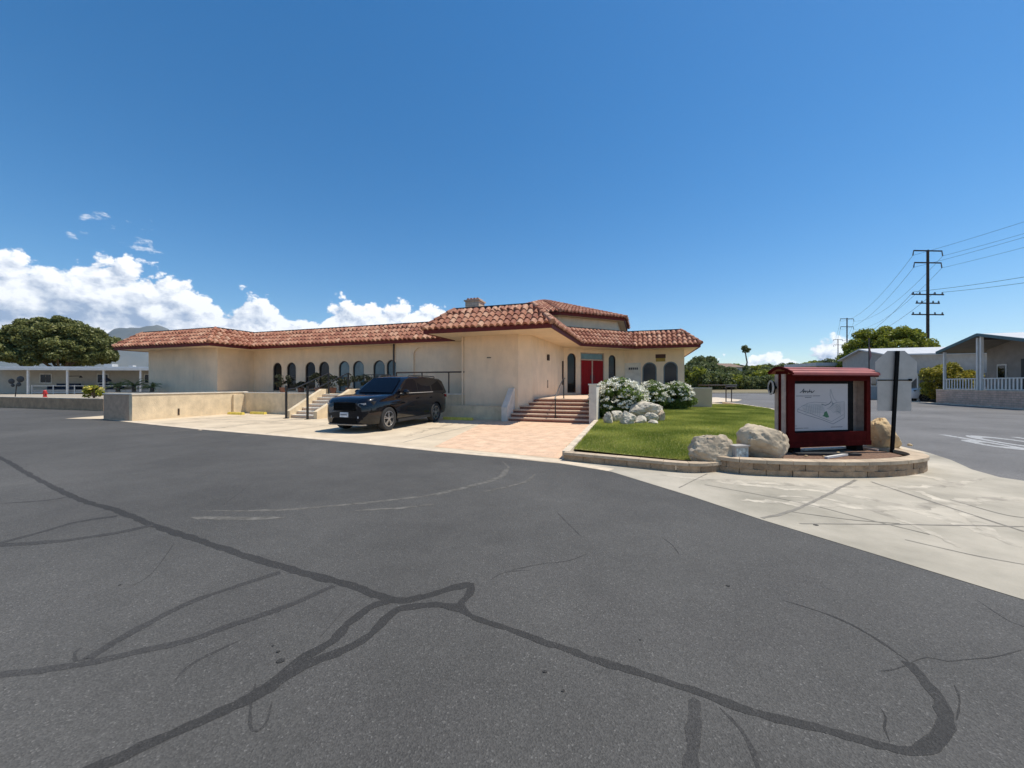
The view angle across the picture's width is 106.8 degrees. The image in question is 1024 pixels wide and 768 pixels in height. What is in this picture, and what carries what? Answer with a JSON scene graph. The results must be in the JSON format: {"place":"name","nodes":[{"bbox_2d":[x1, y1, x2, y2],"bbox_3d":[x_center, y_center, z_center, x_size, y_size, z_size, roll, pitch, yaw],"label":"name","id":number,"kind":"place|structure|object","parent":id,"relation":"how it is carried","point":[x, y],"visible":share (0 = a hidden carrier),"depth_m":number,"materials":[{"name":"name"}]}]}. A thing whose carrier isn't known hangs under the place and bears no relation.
{"place":"outdoors","nodes":[
{"label":"outdoors","id":0,"kind":"place"},
{"bbox_2d":[0,393,103,397],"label":"raised yard","id":1,"kind":"structure","parent":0,"point":[69,395],"depth_m":31.39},
{"bbox_2d":[8,376,23,396],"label":"satellite dishes","id":2,"kind":"structure","parent":1,"relation":"on","point":[19,379],"depth_m":27.92,"materials":[{"name":"black metal"}]},
{"bbox_2d":[47,383,81,389],"bbox_3d":[-43.597,0.400,37.066,2.240,0.900,0.900,0,0,-5],"label":"patio sofa","id":3,"kind":"object","parent":1,"relation":"on","point":[62,386],"visible":0.59,"depth_m":37.24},
{"bbox_2d":[0,364,148,393],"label":"mobile home","id":4,"kind":"object","parent":1,"relation":"on","point":[40,377],"visible":0.48,"depth_m":38.06,"materials":[{"name":"beige"}]},
{"bbox_2d":[40,374,51,383],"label":"window","id":5,"kind":"structure","parent":4,"relation":"in","point":[44,378],"depth_m":38.06,"materials":[{"name":"glass"}]},
{"bbox_2d":[31,385,148,393],"bbox_3d":[-36.490,0.525,36.285,16.800,0.850,0.065,0,0,-5],"label":"patio fence","id":6,"kind":"object","parent":1,"relation":"on","point":[53,391],"visible":0.24,"depth_m":35.78,"materials":[{"name":"metal"}]},
{"bbox_2d":[81,385,104,397],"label":"yellow plant","id":7,"kind":"object","parent":1,"relation":"on","point":[91,391],"visible":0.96,"depth_m":25.38,"materials":[{"name":"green plant"}]},
{"bbox_2d":[0,325,168,366],"bbox_3d":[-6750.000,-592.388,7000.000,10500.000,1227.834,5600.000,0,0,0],"label":"mountains","id":8,"kind":"structure","parent":0,"point":[137,359],"depth_m":6003.90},
{"bbox_2d":[105,392,342,393],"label":"terrace","id":9,"kind":"structure","parent":0,"point":[182,392],"depth_m":22.35,"materials":[{"name":"concrete"}]},
{"bbox_2d":[115,378,150,391],"bbox_3d":[-23.886,0.067,23.919,1.529,0.891,1.945,0,0,0],"label":"fan palm","id":10,"kind":"object","parent":9,"relation":"on","point":[134,387],"visible":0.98,"depth_m":24.00,"materials":[{"name":"green plant"}]},
{"bbox_2d":[274,374,293,391],"bbox_3d":[-13.065,-0.051,21.701,0.976,1.103,1.230,0,0,0],"label":"terrace shrub","id":11,"kind":"object","parent":9,"relation":"on","point":[289,379],"visible":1,"depth_m":21.61,"materials":[{"name":"green plant"}]},
{"bbox_2d":[308,372,327,391],"bbox_3d":[-10.647,-0.083,20.946,1.027,1.167,0.972,0,0,-17],"label":"terrace shrub","id":12,"kind":"object","parent":9,"relation":"on","point":[313,376],"visible":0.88,"depth_m":20.74,"materials":[{"name":"green plant"}]},
{"bbox_2d":[322,375,340,392],"bbox_3d":[-9.700,-0.004,20.616,1.122,1.008,1.041,0,0,-16],"label":"terrace shrub","id":13,"kind":"object","parent":9,"relation":"on","point":[332,390],"visible":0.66,"depth_m":20.51,"materials":[{"name":"green plant"}]},
{"bbox_2d":[336,375,357,389],"bbox_3d":[-8.732,0.018,20.128,1.137,0.963,1.108,0,0,0],"label":"terrace shrub","id":14,"kind":"object","parent":9,"relation":"on","point":[342,382],"visible":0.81,"depth_m":19.91,"materials":[{"name":"green plant"}]},
{"bbox_2d":[396,371,463,392],"bbox_3d":[-4.004,-0.058,18.811,4.164,1.115,0.127,0,0,19],"label":"ramp rail","id":15,"kind":"object","parent":9,"relation":"on","point":[448,372],"visible":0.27,"depth_m":18.59,"materials":[{"name":"brown metal"}]},
{"bbox_2d":[0,402,1023,767],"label":"road","id":16,"kind":"structure","parent":0,"point":[706,608],"depth_m":2.49,"materials":[{"name":"asphalt"}]},
{"bbox_2d":[0,515,117,542],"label":"tar seal","id":17,"kind":"object","parent":16,"relation":"on","point":[20,537],"visible":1,"depth_m":4.07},
{"bbox_2d":[0,524,152,546],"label":"tar seal","id":18,"kind":"object","parent":16,"relation":"on","point":[51,541],"visible":1,"depth_m":3.76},
{"bbox_2d":[0,585,334,677],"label":"tar seal","id":19,"kind":"object","parent":16,"relation":"on","point":[38,670],"visible":1,"depth_m":2.23,"materials":[{"name":"asphalt"}]},
{"bbox_2d":[82,571,280,658],"bbox_3d":[-2.216,1.549,2.664,0.214,0.001,1.120,0,0,26],"label":"tar seal","id":20,"kind":"object","parent":16,"relation":"on","point":[105,647],"visible":1,"depth_m":2.51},
{"bbox_2d":[175,640,238,679],"bbox_3d":[-1.732,1.549,2.155,0.061,0.001,0.333,0,0,21],"label":"tar seal","id":21,"kind":"object","parent":16,"relation":"on","point":[189,665],"visible":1,"depth_m":2.14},
{"bbox_2d":[0,456,469,602],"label":"tar seal","id":22,"kind":"object","parent":16,"relation":"on","point":[367,591],"visible":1,"depth_m":3.39,"materials":[{"name":"asphalt"}]},
{"bbox_2d":[190,516,282,519],"bbox_3d":[-3.182,1.548,4.384,1.113,0.001,0.137,0,0,0],"label":"tyre scuff","id":23,"kind":"object","parent":16,"relation":"on","point":[235,518],"visible":1,"depth_m":4.38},
{"bbox_2d":[248,683,271,731],"bbox_3d":[-1.217,1.549,1.842,0.092,0.001,0.345,0,0,-30],"label":"tar seal","id":24,"kind":"object","parent":16,"relation":"on","point":[250,719],"visible":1,"depth_m":1.76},
{"bbox_2d":[82,602,463,767],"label":"tar seal","id":25,"kind":"object","parent":16,"relation":"on","point":[255,694],"visible":1,"depth_m":1.88,"materials":[{"name":"asphalt"}]},
{"bbox_2d":[264,598,394,687],"bbox_3d":[-1.084,1.548,2.361,0.144,0.001,0.910,0,0,27],"label":"tar seal","id":26,"kind":"object","parent":16,"relation":"on","point":[336,636],"visible":1,"depth_m":2.26,"materials":[{"name":"asphalt"}]},
{"bbox_2d":[206,461,508,511],"bbox_3d":[-1.598,1.549,5.660,4.706,0.001,1.272,0,0,-40],"label":"tyre scuff","id":27,"kind":"object","parent":16,"relation":"on","point":[341,504],"visible":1,"depth_m":4.84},
{"bbox_2d":[355,504,433,510],"bbox_3d":[-1.448,1.548,4.742,0.966,0.001,0.105,0,0,-15],"label":"tyre scuff","id":28,"kind":"object","parent":16,"relation":"on","point":[394,508],"visible":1,"depth_m":4.73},
{"bbox_2d":[436,468,507,493],"bbox_3d":[-0.454,1.549,6.106,0.319,0.001,1.942,0,0,31],"label":"tyre scuff","id":29,"kind":"object","parent":16,"relation":"on","point":[504,472],"visible":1,"depth_m":5.97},
{"bbox_2d":[682,697,701,767],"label":"tar seal","id":30,"kind":"object","parent":16,"relation":"on","point":[693,727],"visible":1,"depth_m":1.68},
{"bbox_2d":[458,583,956,755],"bbox_3d":[0.838,1.549,2.218,2.710,0.001,0.690,0,0,19],"label":"tar seal","id":31,"kind":"object","parent":16,"relation":"on","point":[936,739],"visible":1,"depth_m":1.82,"materials":[{"name":"asphalt"}]},
{"bbox_2d":[719,707,759,767],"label":"tar seal","id":32,"kind":"object","parent":16,"relation":"on","point":[752,751],"visible":1,"depth_m":1.64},
{"bbox_2d":[784,600,908,661],"bbox_3d":[2.131,1.549,2.446,0.123,0.001,0.673,0,0,-24],"label":"tar seal","id":33,"kind":"object","parent":16,"relation":"on","point":[883,643],"visible":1,"depth_m":2.42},
{"bbox_2d":[435,421,588,458],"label":"paved entry path","id":34,"kind":"structure","parent":0,"point":[547,439],"depth_m":10.78,"materials":[{"name":"concrete"}]},
{"bbox_2d":[501,384,601,423],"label":"entrance steps","id":35,"kind":"structure","parent":34,"relation":"on","point":[574,409],"depth_m":15.90,"materials":[{"name":"concrete"}]},
{"bbox_2d":[0,0,1023,366],"label":"sky","id":36,"kind":"structure","parent":0,"point":[759,175],"materials":[{"name":"blue"}]},
{"bbox_2d":[66,403,1023,599],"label":"concrete lot","id":37,"kind":"structure","parent":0,"point":[396,434],"depth_m":12.93,"materials":[{"name":"concrete"}]},
{"bbox_2d":[102,391,312,420],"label":"retaining wall","id":38,"kind":"structure","parent":37,"relation":"on","point":[133,406],"depth_m":17.97,"materials":[{"name":"paint"}]},
{"bbox_2d":[287,389,355,418],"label":"terrace steps","id":39,"kind":"structure","parent":37,"relation":"on","point":[319,399],"depth_m":17.93,"materials":[{"name":"paint"}]},
{"bbox_2d":[283,373,331,418],"bbox_3d":[-9.724,0.487,18.276,0.180,2.127,2.742,0,0,19],"label":"handrail","id":40,"kind":"object","parent":39,"relation":"on","point":[329,374],"visible":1,"depth_m":17.52,"materials":[{"name":"black metal"}]},
{"bbox_2d":[306,373,350,419],"bbox_3d":[-8.551,0.487,17.875,0.180,2.127,2.743,0,0,19],"label":"handrail","id":41,"kind":"object","parent":39,"relation":"on","point":[307,401],"visible":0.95,"depth_m":16.67,"materials":[{"name":"black metal"}]},
{"bbox_2d":[320,423,401,433],"bbox_3d":[-5.113,1.545,13.483,0.858,0.001,3.822,0,0,25],"label":"lot stain","id":42,"kind":"object","parent":37,"relation":"on","point":[354,429],"visible":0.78,"depth_m":12.91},
{"bbox_2d":[116,420,612,470],"bbox_3d":[-8.150,1.544,11.993,22.460,0.001,0.539,0,0,27],"label":"gutter","id":43,"kind":"object","parent":37,"relation":"on","point":[539,459],"visible":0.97,"depth_m":9.10,"materials":[{"name":"concrete"}]},
{"bbox_2d":[327,375,446,429],"bbox_3d":[-4.492,0.586,14.418,2.340,1.924,5.108,0,0,19],"label":"parked car","id":44,"kind":"object","parent":37,"relation":"on","point":[387,402],"visible":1,"depth_m":13.31,"materials":[{"name":"black paint"}]},
{"bbox_2d":[440,393,463,416],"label":"retaining wall","id":45,"kind":"structure","parent":37,"relation":"on","point":[453,399],"depth_m":17.76,"materials":[{"name":"paint"}]},
{"bbox_2d":[562,420,597,458],"bbox_3d":[2.167,1.475,11.180,0.150,0.200,7.082,0,0,17],"label":"path edging","id":46,"kind":"object","parent":37,"relation":"on","point":[571,446],"visible":0.43,"depth_m":9.44,"materials":[{"name":"concrete"}]},
{"bbox_2d":[561,452,1023,598],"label":"concrete apron","id":47,"kind":"object","parent":37,"relation":"attached to","point":[891,542],"visible":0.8,"depth_m":4.54,"materials":[{"name":"concrete"}]},
{"bbox_2d":[563,451,721,472],"bbox_3d":[2.368,1.463,7.131,2.876,0.166,0.516,0,0,20],"label":"garden edging","id":48,"kind":"object","parent":47,"relation":"on","point":[668,465],"visible":1,"depth_m":6.95,"materials":[{"name":"concrete"}]},
{"bbox_2d":[760,479,856,518],"bbox_3d":[4.240,1.544,5.221,3.202,0.001,0.131,0,0,-33],"label":"concrete joint","id":49,"kind":"object","parent":47,"relation":"on","point":[817,499],"visible":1,"depth_m":4.95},
{"bbox_2d":[644,473,985,488],"bbox_3d":[4.987,1.545,6.011,5.606,0.001,0.854,0,0,4],"label":"apron stain","id":50,"kind":"object","parent":47,"relation":"on","point":[864,487],"visible":1,"depth_m":5.84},
{"bbox_2d":[717,445,929,477],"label":"planter wall","id":51,"kind":"structure","parent":47,"relation":"on","point":[909,462],"depth_m":6.37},
{"bbox_2d":[782,446,902,458],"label":"planter soil","id":52,"kind":"structure","parent":51,"relation":"in","point":[870,454],"depth_m":7.09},
{"bbox_2d":[687,434,732,461],"bbox_3d":[3.613,1.194,6.983,0.780,0.551,0.534,0,0,0],"label":"boulder","id":53,"kind":"object","parent":52,"relation":"on","point":[711,448],"visible":0.73,"depth_m":6.81,"materials":[{"name":"stone"}]},
{"bbox_2d":[730,444,749,459],"bbox_3d":[4.060,1.219,6.800,0.320,0.262,0.180,0,0,-14],"label":"ground light","id":54,"kind":"object","parent":52,"relation":"on","point":[740,450],"visible":0.76,"depth_m":6.73,"materials":[{"name":"metal"}]},
{"bbox_2d":[736,423,789,457],"bbox_3d":[4.602,1.071,6.969,0.872,0.678,0.687,0,0,0],"label":"boulder","id":55,"kind":"object","parent":52,"relation":"on","point":[763,441],"visible":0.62,"depth_m":6.74,"materials":[{"name":"stone"}]},
{"bbox_2d":[767,366,879,452],"bbox_3d":[6.147,0.518,7.530,2.158,1.725,0.554,0,0,-11],"label":"map kiosk","id":56,"kind":"object","parent":52,"relation":"on","point":[821,406],"visible":0.98,"depth_m":7.46,"materials":[{"name":"red paint"}]},
{"bbox_2d":[792,452,861,455],"bbox_3d":[5.905,1.310,7.137,1.142,0.035,0.160,0,0,3],"label":"plank","id":57,"kind":"object","parent":52,"relation":"on","point":[825,453],"visible":1,"depth_m":7.07,"materials":[{"name":"plastic"}]},
{"bbox_2d":[867,418,901,447],"bbox_3d":[7.667,1.021,7.826,0.667,0.657,0.477,0,0,-27],"label":"boulder","id":58,"kind":"object","parent":52,"relation":"on","point":[880,432],"visible":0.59,"depth_m":7.66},
{"bbox_2d":[875,351,916,452],"bbox_3d":[7.561,0.449,7.461,0.748,2.206,0.058,0,0,6],"label":"stop sign","id":59,"kind":"object","parent":52,"relation":"in","point":[897,371],"visible":0.95,"depth_m":7.47,"materials":[{"name":"metal"}]},
{"bbox_2d":[701,480,1019,546],"bbox_3d":[4.316,1.545,5.133,0.985,0.001,3.105,0,0,-35],"label":"apron stain","id":60,"kind":"object","parent":47,"relation":"on","point":[940,517],"visible":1,"depth_m":4.96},
{"bbox_2d":[776,495,958,546],"bbox_3d":[4.201,1.545,4.539,0.656,0.001,1.790,0,0,-22],"label":"apron stain","id":61,"kind":"object","parent":47,"relation":"on","point":[916,526],"visible":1,"depth_m":4.50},
{"bbox_2d":[741,496,1023,511],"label":"apron stain","id":62,"kind":"object","parent":47,"relation":"on","point":[922,506],"visible":1,"depth_m":4.87,"materials":[{"name":"concrete"}]},
{"bbox_2d":[800,523,1023,526],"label":"concrete joint","id":63,"kind":"object","parent":47,"relation":"on","point":[913,524],"visible":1,"depth_m":4.18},
{"bbox_2d":[909,474,964,487],"bbox_3d":[6.858,1.544,6.090,0.428,0.001,0.852,0,0,0],"label":"apron stain","id":64,"kind":"object","parent":47,"relation":"on","point":[948,482],"visible":0.95,"depth_m":6.02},
{"bbox_2d":[883,483,1011,544],"bbox_3d":[5.431,1.545,4.737,0.358,0.001,2.490,0,0,23],"label":"apron stain","id":65,"kind":"object","parent":47,"relation":"on","point":[991,531],"visible":1,"depth_m":4.37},
{"bbox_2d":[872,482,1022,530],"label":"concrete joint","id":66,"kind":"object","parent":47,"relation":"on","point":[947,506],"visible":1,"depth_m":4.79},
{"bbox_2d":[569,404,774,460],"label":"lawn","id":67,"kind":"structure","parent":0,"point":[645,445],"depth_m":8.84,"materials":[{"name":"plant"}]},
{"bbox_2d":[588,376,650,417],"bbox_3d":[4.480,0.565,16.038,2.627,1.791,2.222,0,0,0],"label":"flowering bush","id":68,"kind":"object","parent":67,"relation":"on","point":[627,391],"visible":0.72,"depth_m":15.41,"materials":[{"name":"white plant"}]},
{"bbox_2d":[620,411,635,423],"bbox_3d":[4.138,1.188,13.572,0.555,0.484,0.734,0,0,0],"label":"boulder","id":69,"kind":"object","parent":67,"relation":"on","point":[627,417],"visible":0.9,"depth_m":13.33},
{"bbox_2d":[629,401,662,416],"bbox_3d":[5.373,1.042,15.102,1.196,0.775,1.201,0,0,31],"label":"boulder","id":70,"kind":"object","parent":67,"relation":"on","point":[641,408],"visible":0.63,"depth_m":14.72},
{"bbox_2d":[640,379,669,408],"bbox_3d":[7.863,0.670,21.409,2.103,1.889,2.139,0,0,0],"label":"flowering bush","id":71,"kind":"object","parent":67,"relation":"on","point":[658,393],"visible":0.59,"depth_m":20.75,"materials":[{"name":"white plant"}]},
{"bbox_2d":[663,380,698,408],"bbox_3d":[9.238,0.622,21.396,1.950,1.727,1.991,0,0,0],"label":"flowering bush","id":72,"kind":"object","parent":67,"relation":"on","point":[679,392],"visible":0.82,"depth_m":20.80,"materials":[{"name":"white plant"}]},
{"bbox_2d":[687,388,711,406],"bbox_3d":[9.386,0.910,23.634,5.450,1.380,0.240,0,0,19],"label":"utility box","id":73,"kind":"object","parent":67,"relation":"on","point":[703,396],"depth_m":22.81,"materials":[{"name":"paint"}]},
{"bbox_2d":[712,388,767,390],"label":"hillside","id":74,"kind":"structure","parent":0,"point":[751,389],"depth_m":94.63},
{"bbox_2d":[684,363,704,387],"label":"hillside tree","id":75,"kind":"object","parent":74,"relation":"on","point":[690,367],"visible":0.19,"depth_m":97.63,"materials":[{"name":"green plant"}]},
{"bbox_2d":[684,366,712,387],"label":"hillside tree","id":76,"kind":"object","parent":74,"relation":"on","point":[696,374],"visible":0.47,"depth_m":95.36,"materials":[{"name":"green plant"}]},
{"bbox_2d":[685,355,718,365],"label":"hillside tree","id":77,"kind":"object","parent":74,"relation":"on","point":[694,360],"visible":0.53,"depth_m":156.51,"materials":[{"name":"green plant"}]},
{"bbox_2d":[690,371,721,389],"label":"hillside tree","id":78,"kind":"object","parent":74,"relation":"on","point":[707,381],"visible":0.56,"depth_m":94.58,"materials":[{"name":"green plant"}]},
{"bbox_2d":[698,361,722,371],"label":"hillside tree","id":79,"kind":"object","parent":74,"relation":"on","point":[711,366],"visible":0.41,"depth_m":131.54,"materials":[{"name":"green plant"}]},
{"bbox_2d":[697,372,737,388],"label":"hillside tree","id":80,"kind":"object","parent":74,"relation":"on","point":[726,379],"visible":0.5,"depth_m":94.98,"materials":[{"name":"green plant"}]},
{"bbox_2d":[737,376,754,388],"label":"hillside tree","id":81,"kind":"object","parent":74,"relation":"on","point":[748,385],"visible":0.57,"depth_m":95.62,"materials":[{"name":"green plant"}]},
{"bbox_2d":[742,377,764,388],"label":"hillside tree","id":82,"kind":"object","parent":74,"relation":"on","point":[756,382],"visible":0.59,"depth_m":95.81,"materials":[{"name":"green plant"}]},
{"bbox_2d":[754,375,774,388],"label":"hillside tree","id":83,"kind":"object","parent":74,"relation":"on","point":[764,379],"visible":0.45,"depth_m":95.68,"materials":[{"name":"green plant"}]},
{"bbox_2d":[712,391,767,392],"bbox_3d":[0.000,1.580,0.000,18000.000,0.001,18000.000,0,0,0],"label":"ground","id":84,"kind":"structure","parent":0,"point":[740,391],"depth_m":75.35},
{"bbox_2d":[0,396,103,410],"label":"garden wall","id":85,"kind":"structure","parent":84,"relation":"on","point":[94,404],"depth_m":23.39,"materials":[{"name":"concrete"}]},
{"bbox_2d":[0,315,122,366],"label":"tree","id":86,"kind":"object","parent":84,"relation":"on","point":[56,340],"visible":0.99,"depth_m":56.87,"materials":[{"name":"green plant"}]},
{"bbox_2d":[111,297,703,419],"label":"clubhouse","id":87,"kind":"structure","parent":84,"relation":"on","point":[532,350],"depth_m":22.39,"materials":[{"name":"beige paint"}]},
{"bbox_2d":[274,363,281,390],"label":"window","id":88,"kind":"structure","parent":87,"relation":"in","point":[277,367],"depth_m":24.52,"materials":[{"name":"glass"}]},
{"bbox_2d":[287,362,295,390],"bbox_3d":[-13.919,-0.470,24.094,0.756,1.796,0.070,0,0,19],"label":"window","id":89,"kind":"structure","parent":87,"relation":"in","point":[291,370],"depth_m":24.11,"materials":[{"name":"grey glass"}]},
{"bbox_2d":[306,362,314,390],"bbox_3d":[-12.458,-0.470,23.591,0.796,1.796,0.070,0,0,19],"label":"window","id":90,"kind":"structure","parent":87,"relation":"in","point":[310,367],"depth_m":23.63,"materials":[{"name":"grey glass"}]},
{"bbox_2d":[320,362,328,388],"bbox_3d":[-11.431,-0.470,23.242,0.796,1.796,0.070,0,0,19],"label":"window","id":91,"kind":"structure","parent":87,"relation":"in","point":[324,367],"depth_m":23.30,"materials":[{"name":"glass"}]},
{"bbox_2d":[339,361,348,390],"bbox_3d":[-9.993,-0.470,22.747,0.796,1.796,0.070,0,0,19],"label":"window","id":92,"kind":"structure","parent":87,"relation":"in","point":[344,366],"depth_m":22.80,"materials":[{"name":"glass"}]},
{"bbox_2d":[353,361,363,388],"bbox_3d":[-9.003,-0.470,22.409,0.796,1.796,0.070,0,0,19],"label":"window","id":93,"kind":"structure","parent":87,"relation":"in","point":[358,369],"depth_m":22.45,"materials":[{"name":"glass"}]},
{"bbox_2d":[374,360,384,377],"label":"window","id":94,"kind":"structure","parent":87,"relation":"in","point":[379,367],"depth_m":21.97,"materials":[{"name":"glass"}]},
{"bbox_2d":[567,353,574,392],"bbox_3d":[3.589,-0.670,23.122,0.616,2.396,0.070,0,0,-26],"label":"window","id":95,"kind":"structure","parent":87,"relation":"in","point":[571,357],"depth_m":23.12,"materials":[{"name":"glass"}]},
{"bbox_2d":[581,360,591,393],"bbox_3d":[4.610,-0.417,23.611,0.814,2.095,0.090,0,0,-26],"label":"door","id":96,"kind":"structure","parent":87,"relation":"in","point":[586,365],"depth_m":23.60,"materials":[{"name":"wood"}]},
{"bbox_2d":[593,361,602,383],"bbox_3d":[5.415,-0.417,24.023,0.814,2.095,0.058,0,0,-26],"label":"door","id":97,"kind":"structure","parent":87,"relation":"in","point":[597,365],"depth_m":23.99,"materials":[{"name":"wood"}]},
{"bbox_2d":[609,355,614,380],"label":"window","id":98,"kind":"structure","parent":87,"relation":"in","point":[611,358],"depth_m":24.52,"materials":[{"name":"grey glass"}]},
{"bbox_2d":[642,362,656,381],"bbox_3d":[8.850,-0.700,24.457,0.856,1.396,0.070,0,0,19],"label":"window","id":99,"kind":"structure","parent":87,"relation":"in","point":[649,371],"depth_m":24.47,"materials":[{"name":"grey glass"}]},
{"bbox_2d":[663,362,677,383],"bbox_3d":[10.034,-0.710,24.051,0.836,1.416,0.070,0,0,19],"label":"window","id":100,"kind":"structure","parent":87,"relation":"in","point":[670,370],"depth_m":24.07,"materials":[{"name":"grey glass"}]},
{"bbox_2d":[784,363,837,367],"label":"white home","id":101,"kind":"object","parent":84,"relation":"on","point":[831,365],"visible":0.21,"depth_m":60.00,"materials":[{"name":"beige"}]},
{"bbox_2d":[911,250,943,338],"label":"utility pole","id":102,"kind":"object","parent":84,"relation":"on","point":[927,294],"visible":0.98,"depth_m":69.88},
{"bbox_2d":[936,389,1023,407],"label":"block wall","id":103,"kind":"structure","parent":84,"relation":"on","point":[1004,398],"depth_m":26.67,"materials":[{"name":"concrete"}]},
{"bbox_2d":[712,393,1023,480],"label":"side street","id":104,"kind":"structure","parent":0,"point":[921,426],"depth_m":12.66,"materials":[{"name":"asphalt"}]},
{"bbox_2d":[835,325,940,367],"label":"round tree","id":105,"kind":"object","parent":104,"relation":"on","point":[887,336],"visible":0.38,"depth_m":54.98,"materials":[{"name":"green plant"}]},
{"bbox_2d":[837,347,986,400],"bbox_3d":[47.333,-1.150,36.893,20.650,5.400,13.000,0,0,20],"label":"gabled home","id":106,"kind":"object","parent":104,"relation":"on","point":[926,357],"visible":0.31,"depth_m":36.74,"materials":[{"name":"grey"}]},
{"bbox_2d":[911,380,973,400],"bbox_3d":[38.515,0.588,34.145,5.108,1.924,2.340,0,0,20],"label":"parked car","id":107,"kind":"object","parent":104,"relation":"on","point":[915,394],"visible":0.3,"depth_m":34.00,"materials":[{"name":"white paint"}]},
{"bbox_2d":[876,399,1023,409],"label":"street gutter","id":108,"kind":"object","parent":104,"relation":"on","point":[970,405],"visible":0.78,"depth_m":26.55,"materials":[{"name":"concrete"}]},
{"bbox_2d":[918,361,984,399],"bbox_3d":[36.983,-0.163,32.219,4.457,3.526,3.205,0,0,0],"label":"yellow bush","id":109,"kind":"object","parent":104,"relation":"on","point":[934,374],"visible":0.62,"depth_m":31.85,"materials":[{"name":"green plant"}]},
{"bbox_2d":[939,434,1023,449],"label":"road lettering","id":110,"kind":"object","parent":104,"relation":"on","point":[982,437],"visible":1,"depth_m":10.22,"materials":[{"name":"paint"}]},
{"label":"raised lot","id":111,"kind":"structure","parent":0,"visible":0},
{"bbox_2d":[935,332,1023,390],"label":"porch home","id":112,"kind":"object","parent":111,"relation":"on","point":[1005,360],"visible":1,"depth_m":27.62,"materials":[{"name":"white metal"}]},
{"bbox_2d":[997,364,1006,377],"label":"window","id":113,"kind":"structure","parent":112,"relation":"in","point":[1001,368],"depth_m":28.10,"materials":[{"name":"glass"}]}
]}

